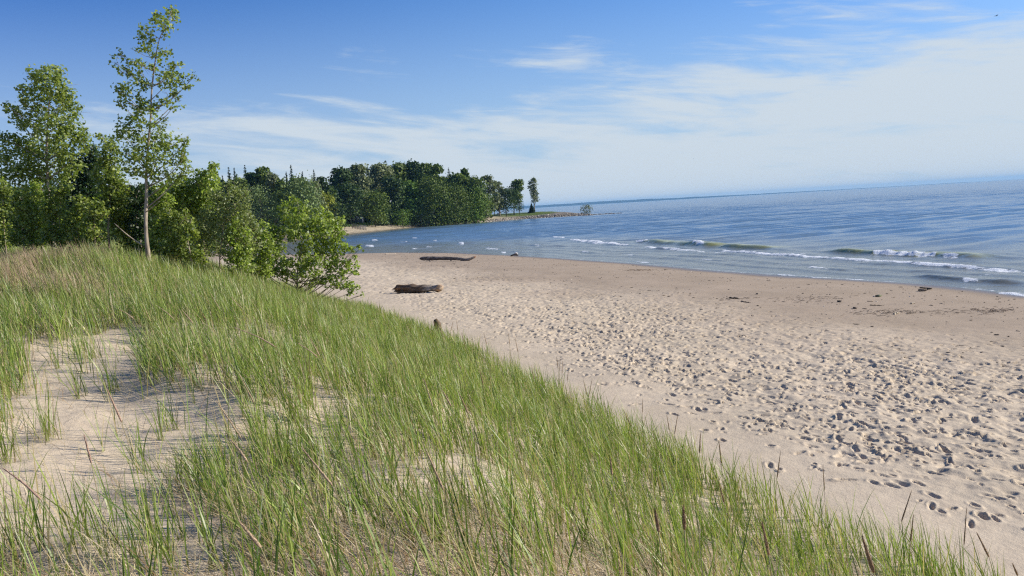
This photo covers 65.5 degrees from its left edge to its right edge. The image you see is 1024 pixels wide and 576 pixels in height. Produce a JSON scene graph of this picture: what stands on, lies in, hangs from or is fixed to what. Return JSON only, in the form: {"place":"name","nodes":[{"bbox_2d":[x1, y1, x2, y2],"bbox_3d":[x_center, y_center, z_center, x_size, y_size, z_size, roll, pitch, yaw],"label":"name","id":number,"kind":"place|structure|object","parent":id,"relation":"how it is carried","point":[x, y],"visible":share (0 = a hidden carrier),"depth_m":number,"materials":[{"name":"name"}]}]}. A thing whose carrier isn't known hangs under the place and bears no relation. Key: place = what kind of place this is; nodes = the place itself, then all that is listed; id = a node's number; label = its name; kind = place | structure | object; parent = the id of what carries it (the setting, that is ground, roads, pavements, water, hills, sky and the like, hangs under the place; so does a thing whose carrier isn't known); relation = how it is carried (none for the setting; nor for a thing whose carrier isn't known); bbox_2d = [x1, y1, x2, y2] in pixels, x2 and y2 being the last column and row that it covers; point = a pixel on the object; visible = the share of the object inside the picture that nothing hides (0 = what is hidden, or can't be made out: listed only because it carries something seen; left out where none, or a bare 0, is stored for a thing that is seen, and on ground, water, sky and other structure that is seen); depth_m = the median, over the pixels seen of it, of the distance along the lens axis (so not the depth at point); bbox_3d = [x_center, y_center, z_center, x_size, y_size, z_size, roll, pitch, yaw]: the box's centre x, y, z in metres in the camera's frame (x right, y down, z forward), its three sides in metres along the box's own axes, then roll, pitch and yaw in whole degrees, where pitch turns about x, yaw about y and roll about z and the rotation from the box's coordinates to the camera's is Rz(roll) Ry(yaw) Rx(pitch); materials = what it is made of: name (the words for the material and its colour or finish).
{"place":"outdoors","nodes":[
{"label":"outdoors","id":0,"kind":"place"},
{"bbox_2d":[218,211,583,247],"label":"headland ground","id":1,"kind":"structure","parent":0,"point":[370,228],"depth_m":282.52,"materials":[{"name":"sand"}]},
{"bbox_2d":[214,179,235,227],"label":"broadleaf tree","id":2,"kind":"object","parent":1,"relation":"on","point":[222,187],"visible":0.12,"depth_m":222.65,"materials":[{"name":"green plant"}]},
{"bbox_2d":[0,180,478,254],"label":"forest","id":3,"kind":"object","parent":1,"relation":"on","point":[103,226],"visible":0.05,"depth_m":53.17,"materials":[{"name":"plant"}]},
{"bbox_2d":[225,174,254,224],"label":"broadleaf tree","id":4,"kind":"object","parent":1,"relation":"on","point":[240,181],"visible":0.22,"depth_m":223.96,"materials":[{"name":"green plant"}]},
{"bbox_2d":[244,172,261,225],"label":"broadleaf tree","id":5,"kind":"object","parent":1,"relation":"on","point":[248,176],"visible":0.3,"depth_m":229.49,"materials":[{"name":"green plant"}]},
{"bbox_2d":[251,167,268,227],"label":"broadleaf tree","id":6,"kind":"object","parent":1,"relation":"on","point":[260,173],"visible":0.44,"depth_m":227.73,"materials":[{"name":"green plant"}]},
{"bbox_2d":[247,184,280,229],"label":"willow tree","id":7,"kind":"object","parent":1,"relation":"on","point":[260,198],"visible":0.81,"depth_m":190.97,"materials":[{"name":"green plant"}]},
{"bbox_2d":[262,171,280,226],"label":"broadleaf tree","id":8,"kind":"object","parent":1,"relation":"on","point":[271,179],"visible":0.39,"depth_m":225.56,"materials":[{"name":"green plant"}]},
{"bbox_2d":[265,207,282,234],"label":"dark shrub","id":9,"kind":"object","parent":1,"relation":"on","point":[274,219],"visible":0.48,"depth_m":187.52,"materials":[{"name":"green plant"}]},
{"bbox_2d":[268,189,290,237],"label":"willow tree","id":10,"kind":"object","parent":1,"relation":"on","point":[281,195],"visible":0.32,"depth_m":195.17,"materials":[{"name":"green plant"}]},
{"bbox_2d":[267,178,293,224],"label":"broadleaf tree","id":11,"kind":"object","parent":1,"relation":"on","point":[280,183],"visible":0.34,"depth_m":223.98,"materials":[{"name":"green plant"}]},
{"bbox_2d":[287,176,309,216],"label":"broadleaf tree","id":12,"kind":"object","parent":1,"relation":"on","point":[292,179],"visible":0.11,"depth_m":225.80,"materials":[{"name":"green plant"}]},
{"bbox_2d":[278,170,326,234],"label":"willow tree","id":13,"kind":"object","parent":1,"relation":"on","point":[296,190],"visible":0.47,"depth_m":192.71,"materials":[{"name":"green plant"}]},
{"bbox_2d":[307,175,331,229],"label":"willow tree","id":14,"kind":"object","parent":1,"relation":"on","point":[321,195],"visible":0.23,"depth_m":202.84,"materials":[{"name":"green plant"}]},
{"bbox_2d":[314,176,335,217],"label":"broadleaf tree","id":15,"kind":"object","parent":1,"relation":"on","point":[326,187],"visible":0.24,"depth_m":234.59,"materials":[{"name":"green plant"}]},
{"bbox_2d":[311,190,340,229],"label":"bush","id":16,"kind":"object","parent":1,"relation":"on","point":[325,195],"visible":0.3,"depth_m":224.68,"materials":[{"name":"green plant"}]},
{"bbox_2d":[248,220,403,226],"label":"undergrowth","id":17,"kind":"object","parent":1,"relation":"on","point":[367,223],"visible":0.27,"depth_m":266.39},
{"bbox_2d":[327,186,342,216],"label":"broadleaf tree","id":18,"kind":"object","parent":1,"relation":"on","point":[334,191],"visible":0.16,"depth_m":238.97,"materials":[{"name":"green plant"}]},
{"bbox_2d":[327,202,351,231],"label":"round bush","id":19,"kind":"object","parent":1,"relation":"on","point":[340,208],"visible":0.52,"depth_m":227.01,"materials":[{"name":"green plant"}]},
{"bbox_2d":[328,165,356,217],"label":"broadleaf tree","id":20,"kind":"object","parent":1,"relation":"on","point":[340,176],"visible":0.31,"depth_m":264.74,"materials":[{"name":"green plant"}]},
{"bbox_2d":[336,183,366,223],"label":"broadleaf tree","id":21,"kind":"object","parent":1,"relation":"on","point":[348,192],"visible":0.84,"depth_m":255.38,"materials":[{"name":"green plant"}]},
{"bbox_2d":[348,162,374,218],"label":"broadleaf tree","id":22,"kind":"object","parent":1,"relation":"on","point":[358,171],"visible":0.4,"depth_m":270.86,"materials":[{"name":"green plant"}]},
{"bbox_2d":[358,189,391,226],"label":"broadleaf tree","id":23,"kind":"object","parent":1,"relation":"on","point":[375,216],"visible":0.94,"depth_m":262.18,"materials":[{"name":"green plant"}]},
{"bbox_2d":[366,160,395,204],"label":"broadleaf tree","id":24,"kind":"object","parent":1,"relation":"on","point":[378,172],"visible":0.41,"depth_m":285.65,"materials":[{"name":"green plant"}]},
{"bbox_2d":[378,174,408,224],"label":"broadleaf tree","id":25,"kind":"object","parent":1,"relation":"on","point":[395,195],"visible":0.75,"depth_m":277.24,"materials":[{"name":"green plant"}]},
{"bbox_2d":[388,161,413,204],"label":"broadleaf tree","id":26,"kind":"object","parent":1,"relation":"on","point":[399,168],"visible":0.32,"depth_m":296.19,"materials":[{"name":"green plant"}]},
{"bbox_2d":[391,208,414,227],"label":"bright bush","id":27,"kind":"object","parent":1,"relation":"on","point":[403,219],"visible":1,"depth_m":275.77,"materials":[{"name":"green plant"}]},
{"bbox_2d":[400,177,426,224],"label":"broadleaf tree","id":28,"kind":"object","parent":1,"relation":"on","point":[411,189],"visible":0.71,"depth_m":282.58,"materials":[{"name":"green plant"}]},
{"bbox_2d":[401,158,426,217],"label":"broadleaf tree","id":29,"kind":"object","parent":1,"relation":"on","point":[415,171],"visible":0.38,"depth_m":297.98,"materials":[{"name":"green plant"}]},
{"bbox_2d":[408,197,433,226],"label":"broadleaf tree","id":30,"kind":"object","parent":1,"relation":"on","point":[421,215],"visible":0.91,"depth_m":281.63,"materials":[{"name":"green plant"}]},
{"bbox_2d":[417,162,439,213],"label":"broadleaf tree","id":31,"kind":"object","parent":1,"relation":"on","point":[427,166],"visible":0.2,"depth_m":300.10,"materials":[{"name":"green plant"}]},
{"bbox_2d":[409,170,457,226],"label":"willow tree","id":32,"kind":"object","parent":1,"relation":"on","point":[432,188],"visible":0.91,"depth_m":284.16,"materials":[{"name":"green plant"}]},
{"bbox_2d":[427,163,445,209],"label":"broadleaf tree","id":33,"kind":"object","parent":1,"relation":"on","point":[437,168],"visible":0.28,"depth_m":302.14,"materials":[{"name":"green plant"}]},
{"bbox_2d":[436,182,475,224],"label":"willow tree","id":34,"kind":"object","parent":1,"relation":"on","point":[460,201],"visible":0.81,"depth_m":289.40,"materials":[{"name":"green plant"}]},
{"bbox_2d":[444,172,474,221],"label":"broadleaf tree","id":35,"kind":"object","parent":1,"relation":"on","point":[461,178],"visible":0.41,"depth_m":296.84,"materials":[{"name":"green plant"}]},
{"bbox_2d":[463,184,491,222],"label":"willow tree","id":36,"kind":"object","parent":1,"relation":"on","point":[476,208],"visible":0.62,"depth_m":296.76,"materials":[{"name":"green plant"}]},
{"bbox_2d":[464,175,495,221],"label":"broadleaf tree","id":37,"kind":"object","parent":1,"relation":"on","point":[475,181],"visible":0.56,"depth_m":299.05,"materials":[{"name":"green plant"}]},
{"bbox_2d":[483,192,496,219],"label":"broadleaf tree","id":38,"kind":"object","parent":1,"relation":"on","point":[489,196],"visible":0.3,"depth_m":312.81,"materials":[{"name":"green plant"}]},
{"bbox_2d":[480,174,500,215],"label":"broadleaf tree","id":39,"kind":"object","parent":1,"relation":"on","point":[492,186],"visible":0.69,"depth_m":324.52,"materials":[{"name":"green plant"}]},
{"bbox_2d":[494,181,505,216],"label":"broadleaf tree","id":40,"kind":"object","parent":1,"relation":"on","point":[499,187],"visible":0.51,"depth_m":333.46,"materials":[{"name":"green plant"}]},
{"bbox_2d":[492,186,520,216],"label":"broadleaf tree","id":41,"kind":"object","parent":1,"relation":"on","point":[508,193],"visible":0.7,"depth_m":336.45,"materials":[{"name":"green plant"}]},
{"bbox_2d":[509,177,524,214],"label":"broadleaf tree","id":42,"kind":"object","parent":1,"relation":"on","point":[516,184],"visible":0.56,"depth_m":342.62,"materials":[{"name":"green plant"}]},
{"bbox_2d":[441,213,618,224],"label":"shore stones","id":43,"kind":"object","parent":1,"relation":"on","point":[513,218],"visible":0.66,"depth_m":332.54,"materials":[{"name":"stone"}]},
{"bbox_2d":[527,178,539,209],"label":"poplar tree","id":44,"kind":"object","parent":1,"relation":"on","point":[534,197],"visible":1,"depth_m":350.60,"materials":[{"name":"green plant"}]},
{"bbox_2d":[0,252,1023,575],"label":"beach sand","id":45,"kind":"structure","parent":0,"point":[842,404],"depth_m":14.43,"materials":[{"name":"sand"}]},
{"bbox_2d":[0,176,15,253],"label":"leafy shrub","id":46,"kind":"object","parent":45,"relation":"on","point":[4,195],"visible":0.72,"depth_m":24.47,"materials":[{"name":"green plant"}]},
{"bbox_2d":[0,406,45,467],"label":"grass tuft","id":47,"kind":"object","parent":45,"relation":"on","point":[11,446],"visible":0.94,"depth_m":7.41,"materials":[{"name":"plant"}]},
{"bbox_2d":[0,186,46,253],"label":"leafy shrub","id":48,"kind":"object","parent":45,"relation":"on","point":[20,204],"visible":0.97,"depth_m":23.41,"materials":[{"name":"green plant"}]},
{"bbox_2d":[1,384,64,446],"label":"grass tuft","id":49,"kind":"object","parent":45,"relation":"on","point":[44,420],"visible":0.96,"depth_m":8.00,"materials":[{"name":"plant"}]},
{"bbox_2d":[3,468,75,575],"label":"seed stalk","id":50,"kind":"object","parent":45,"relation":"on","point":[28,487],"visible":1,"depth_m":4.60,"materials":[{"name":"plant"}]},
{"bbox_2d":[18,179,61,250],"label":"leafy shrub","id":51,"kind":"object","parent":45,"relation":"on","point":[36,186],"visible":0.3,"depth_m":23.70,"materials":[{"name":"green plant"}]},
{"bbox_2d":[0,63,96,249],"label":"cottonwood tree","id":52,"kind":"object","parent":45,"relation":"on","point":[30,150],"visible":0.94,"depth_m":25.83,"materials":[{"name":"green plant"}]},
{"bbox_2d":[27,178,76,251],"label":"leafy shrub","id":53,"kind":"object","parent":45,"relation":"on","point":[50,231],"visible":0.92,"depth_m":23.09,"materials":[{"name":"green plant"}]},
{"bbox_2d":[0,456,105,569],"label":"grass tuft","id":54,"kind":"object","parent":45,"relation":"on","point":[16,525],"visible":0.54,"depth_m":5.32,"materials":[{"name":"plant"}]},
{"bbox_2d":[0,241,119,302],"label":"plume grass","id":55,"kind":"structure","parent":45,"relation":"on","point":[19,258],"depth_m":17.06,"materials":[{"name":"plant"}]},
{"bbox_2d":[57,193,97,249],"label":"leafy shrub","id":56,"kind":"object","parent":45,"relation":"on","point":[79,201],"visible":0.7,"depth_m":22.90,"materials":[{"name":"green plant"}]},
{"bbox_2d":[56,141,101,228],"bbox_3d":[-18.331,-3.796,34.079,2.295,4.941,1.855,-3,6,0],"label":"leafy tree","id":57,"kind":"object","parent":45,"relation":"on","point":[82,187],"visible":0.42,"depth_m":33.72,"materials":[{"name":"green plant"}]},
{"bbox_2d":[75,193,114,249],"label":"leafy shrub","id":58,"kind":"object","parent":45,"relation":"on","point":[94,216],"visible":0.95,"depth_m":22.52,"materials":[{"name":"green plant"}]},
{"bbox_2d":[73,329,116,358],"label":"grass tuft","id":59,"kind":"object","parent":45,"relation":"on","point":[92,347],"visible":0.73,"depth_m":11.75,"materials":[{"name":"plant"}]},
{"bbox_2d":[84,434,108,560],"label":"seed stalk","id":60,"kind":"object","parent":45,"relation":"on","point":[89,454],"visible":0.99,"depth_m":5.07,"materials":[{"name":"plant"}]},
{"bbox_2d":[12,456,186,573],"bbox_3d":[-2.594,1.417,5.190,1.009,0.714,1.337,-3,6,0],"label":"grass tuft","id":61,"kind":"object","parent":45,"relation":"on","point":[84,533],"visible":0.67,"depth_m":5.13,"materials":[{"name":"plant"}]},
{"bbox_2d":[87,132,133,251],"bbox_3d":[-11.813,-2.627,23.558,1.364,3.993,1.162,-3,6,0],"label":"cottonwood tree","id":62,"kind":"object","parent":45,"relation":"on","point":[110,175],"visible":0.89,"depth_m":23.39,"materials":[{"name":"green plant"}]},
{"bbox_2d":[91,357,133,394],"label":"grass tuft","id":63,"kind":"object","parent":45,"relation":"on","point":[115,381],"visible":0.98,"depth_m":9.66,"materials":[{"name":"plant"}]},
{"bbox_2d":[107,389,133,470],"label":"seed stalk","id":64,"kind":"object","parent":45,"relation":"on","point":[117,412],"visible":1,"depth_m":7.26,"materials":[{"name":"plant"}]},
{"bbox_2d":[66,458,179,572],"bbox_3d":[-2.449,1.424,5.043,0.866,0.709,0.957,-8,7,-37],"label":"grass tuft","id":65,"kind":"object","parent":45,"relation":"on","point":[138,535],"visible":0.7,"depth_m":5.03,"materials":[{"name":"plant"}]},
{"bbox_2d":[105,197,143,252],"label":"leafy shrub","id":66,"kind":"object","parent":45,"relation":"on","point":[119,231],"visible":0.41,"depth_m":23.83,"materials":[{"name":"green plant"}]},
{"bbox_2d":[123,182,154,255],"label":"leafy shrub","id":67,"kind":"object","parent":45,"relation":"on","point":[137,215],"visible":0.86,"depth_m":23.50,"materials":[{"name":"green plant"}]},
{"bbox_2d":[108,4,200,261],"bbox_3d":[-9.604,-4.083,21.545,2.535,7.398,1.821,-5,6,-14],"label":"cottonwood tree","id":68,"kind":"object","parent":45,"relation":"on","point":[156,148],"visible":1,"depth_m":21.45,"materials":[{"name":"green plant"}]},
{"bbox_2d":[111,423,197,499],"bbox_3d":[-2.934,1.481,6.829,1.142,0.667,0.908,-2,6,16],"label":"grass tuft","id":69,"kind":"object","parent":45,"relation":"on","point":[180,478],"visible":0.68,"depth_m":6.88,"materials":[{"name":"plant"}]},
{"bbox_2d":[142,180,177,256],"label":"leafy shrub","id":70,"kind":"object","parent":45,"relation":"on","point":[157,229],"visible":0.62,"depth_m":22.92,"materials":[{"name":"green plant"}]},
{"bbox_2d":[155,199,195,263],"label":"leafy shrub","id":71,"kind":"object","parent":45,"relation":"on","point":[167,223],"visible":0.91,"depth_m":22.32,"materials":[{"name":"green plant"}]},
{"bbox_2d":[150,381,207,432],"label":"grass tuft","id":72,"kind":"object","parent":45,"relation":"on","point":[165,419],"visible":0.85,"depth_m":8.41,"materials":[{"name":"plant"}]},
{"bbox_2d":[157,160,222,263],"bbox_3d":[-9.846,-2.022,24.597,2.159,3.692,1.218,-3,6,0],"label":"cottonwood tree","id":73,"kind":"object","parent":45,"relation":"on","point":[203,180],"visible":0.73,"depth_m":24.36,"materials":[{"name":"green plant"}]},
{"bbox_2d":[172,207,209,271],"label":"leafy shrub","id":74,"kind":"object","parent":45,"relation":"on","point":[184,248],"visible":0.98,"depth_m":22.18,"materials":[{"name":"green plant"}]},
{"bbox_2d":[158,419,223,475],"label":"grass tuft","id":75,"kind":"object","parent":45,"relation":"on","point":[191,449],"visible":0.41,"depth_m":7.42,"materials":[{"name":"plant"}]},
{"bbox_2d":[191,208,216,267],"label":"leafy shrub","id":76,"kind":"object","parent":45,"relation":"on","point":[207,251],"visible":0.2,"depth_m":24.50,"materials":[{"name":"green plant"}]},
{"bbox_2d":[188,179,253,272],"bbox_3d":[-8.390,-1.581,23.041,2.073,3.111,1.332,-3,6,0],"label":"willow sapling","id":77,"kind":"object","parent":45,"relation":"on","point":[209,231],"visible":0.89,"depth_m":22.94,"materials":[{"name":"green plant"}]},
{"bbox_2d":[216,400,250,463],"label":"seed stalk","id":78,"kind":"object","parent":45,"relation":"on","point":[237,432],"visible":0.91,"depth_m":6.93,"materials":[{"name":"plant"}]},
{"bbox_2d":[221,212,255,278],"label":"leafy shrub","id":79,"kind":"object","parent":45,"relation":"on","point":[238,256],"visible":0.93,"depth_m":22.72,"materials":[{"name":"green plant"}]},
{"bbox_2d":[229,209,263,281],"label":"leafy shrub","id":80,"kind":"object","parent":45,"relation":"on","point":[254,224],"visible":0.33,"depth_m":23.95,"materials":[{"name":"green plant"}]},
{"bbox_2d":[236,517,273,575],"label":"seed stalk","id":81,"kind":"object","parent":45,"relation":"on","point":[253,539],"visible":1,"depth_m":2.99,"materials":[{"name":"plant"}]},
{"bbox_2d":[230,439,281,570],"bbox_3d":[-1.540,1.311,4.789,0.366,0.784,0.019,0,7,33],"label":"seed stalk","id":82,"kind":"object","parent":45,"relation":"on","point":[243,455],"visible":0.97,"depth_m":4.78,"materials":[{"name":"plant"}]},
{"bbox_2d":[171,460,341,572],"bbox_3d":[-1.724,1.458,5.238,1.229,0.656,1.396,-7,7,-33],"label":"grass tuft","id":83,"kind":"object","parent":45,"relation":"on","point":[266,526],"visible":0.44,"depth_m":5.17,"materials":[{"name":"plant"}]},
{"bbox_2d":[243,218,280,280],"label":"leafy shrub","id":84,"kind":"object","parent":45,"relation":"on","point":[266,250],"visible":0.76,"depth_m":24.91,"materials":[{"name":"green plant"}]},
{"bbox_2d":[239,194,363,301],"bbox_3d":[-7.182,-1.262,26.953,4.302,3.854,2.120,-2,6,12],"label":"cottonwood bush","id":85,"kind":"object","parent":45,"relation":"on","point":[299,219],"visible":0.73,"depth_m":26.87,"materials":[{"name":"green plant"}]},
{"bbox_2d":[302,448,362,569],"bbox_3d":[-0.966,1.276,4.352,0.325,0.818,0.019,-2,6,15],"label":"seed stalk","id":86,"kind":"object","parent":45,"relation":"on","point":[323,474],"visible":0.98,"depth_m":4.34,"materials":[{"name":"plant"}]},
{"bbox_2d":[392,284,443,293],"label":"driftwood log","id":87,"kind":"object","parent":45,"relation":"on","point":[409,288],"visible":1,"depth_m":41.10,"materials":[{"name":"brown wood"}]},
{"bbox_2d":[426,450,462,573],"bbox_3d":[-0.364,1.304,4.408,0.187,0.829,0.019,-1,6,23],"label":"seed stalk","id":88,"kind":"object","parent":45,"relation":"on","point":[439,480],"visible":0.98,"depth_m":4.39,"materials":[{"name":"plant"}]},
{"bbox_2d":[419,256,475,260],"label":"driftwood snag","id":89,"kind":"object","parent":45,"relation":"on","point":[429,258],"visible":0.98,"depth_m":69.36,"materials":[{"name":"brown wood"}]},
{"bbox_2d":[0,257,1003,575],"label":"straw","id":90,"kind":"object","parent":45,"relation":"on","point":[444,553],"visible":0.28,"depth_m":5.42,"materials":[{"name":"plant"}]},
{"bbox_2d":[0,237,1005,575],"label":"dune grass","id":91,"kind":"structure","parent":45,"relation":"on","point":[400,343],"depth_m":8.81,"materials":[{"name":"plant"}]},
{"bbox_2d":[610,458,619,569],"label":"seed stalk","id":92,"kind":"object","parent":45,"relation":"on","point":[611,469],"visible":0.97,"depth_m":5.35,"materials":[{"name":"plant"}]},
{"bbox_2d":[296,254,1018,366],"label":"beach debris","id":93,"kind":"object","parent":45,"relation":"on","point":[726,296],"visible":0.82,"depth_m":35.16,"materials":[{"name":"wood"}]},
{"bbox_2d":[654,506,663,575],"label":"seed stalk","id":94,"kind":"object","parent":45,"relation":"on","point":[657,523],"visible":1,"depth_m":3.19,"materials":[{"name":"plant"}]},
{"bbox_2d":[682,505,686,575],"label":"seed stalk","id":95,"kind":"object","parent":45,"relation":"on","point":[683,520],"visible":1,"depth_m":3.36,"materials":[{"name":"plant"}]},
{"bbox_2d":[761,520,771,575],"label":"seed stalk","id":96,"kind":"object","parent":45,"relation":"on","point":[766,543],"visible":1,"depth_m":3.31,"materials":[{"name":"plant"}]},
{"bbox_2d":[861,535,874,575],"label":"seed stalk","id":97,"kind":"object","parent":45,"relation":"on","point":[871,565],"visible":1,"depth_m":3.55,"materials":[{"name":"plant"}]},
{"bbox_2d":[850,308,947,315],"bbox_3d":[12.795,0.826,26.957,3.808,0.137,1.694,-3,6,0],"label":"weed heap","id":98,"kind":"object","parent":45,"relation":"on","point":[884,310],"visible":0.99,"depth_m":27.02,"materials":[{"name":"brown plant"}]},
{"bbox_2d":[952,306,1011,314],"bbox_3d":[16.017,0.737,26.712,2.212,0.100,1.913,-3,6,0],"label":"weed heap","id":99,"kind":"object","parent":45,"relation":"on","point":[992,311],"visible":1,"depth_m":26.61,"materials":[{"name":"brown plant"}]},
{"bbox_2d":[0,0,1023,206],"label":"sky","id":100,"kind":"structure","parent":0,"point":[588,100],"materials":[{"name":"blue"}]},
{"bbox_2d":[212,179,1023,295],"bbox_3d":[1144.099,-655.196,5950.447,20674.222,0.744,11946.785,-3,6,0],"label":"lake water","id":101,"kind":"structure","parent":0,"point":[967,235],"depth_m":95.57,"materials":[{"name":"liquid"}]},
{"bbox_2d":[494,182,963,209],"bbox_3d":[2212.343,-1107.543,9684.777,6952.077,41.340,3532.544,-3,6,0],"label":"hills","id":102,"kind":"structure","parent":0,"point":[590,203],"depth_m":9163.82,"materials":[{"name":"blue"}]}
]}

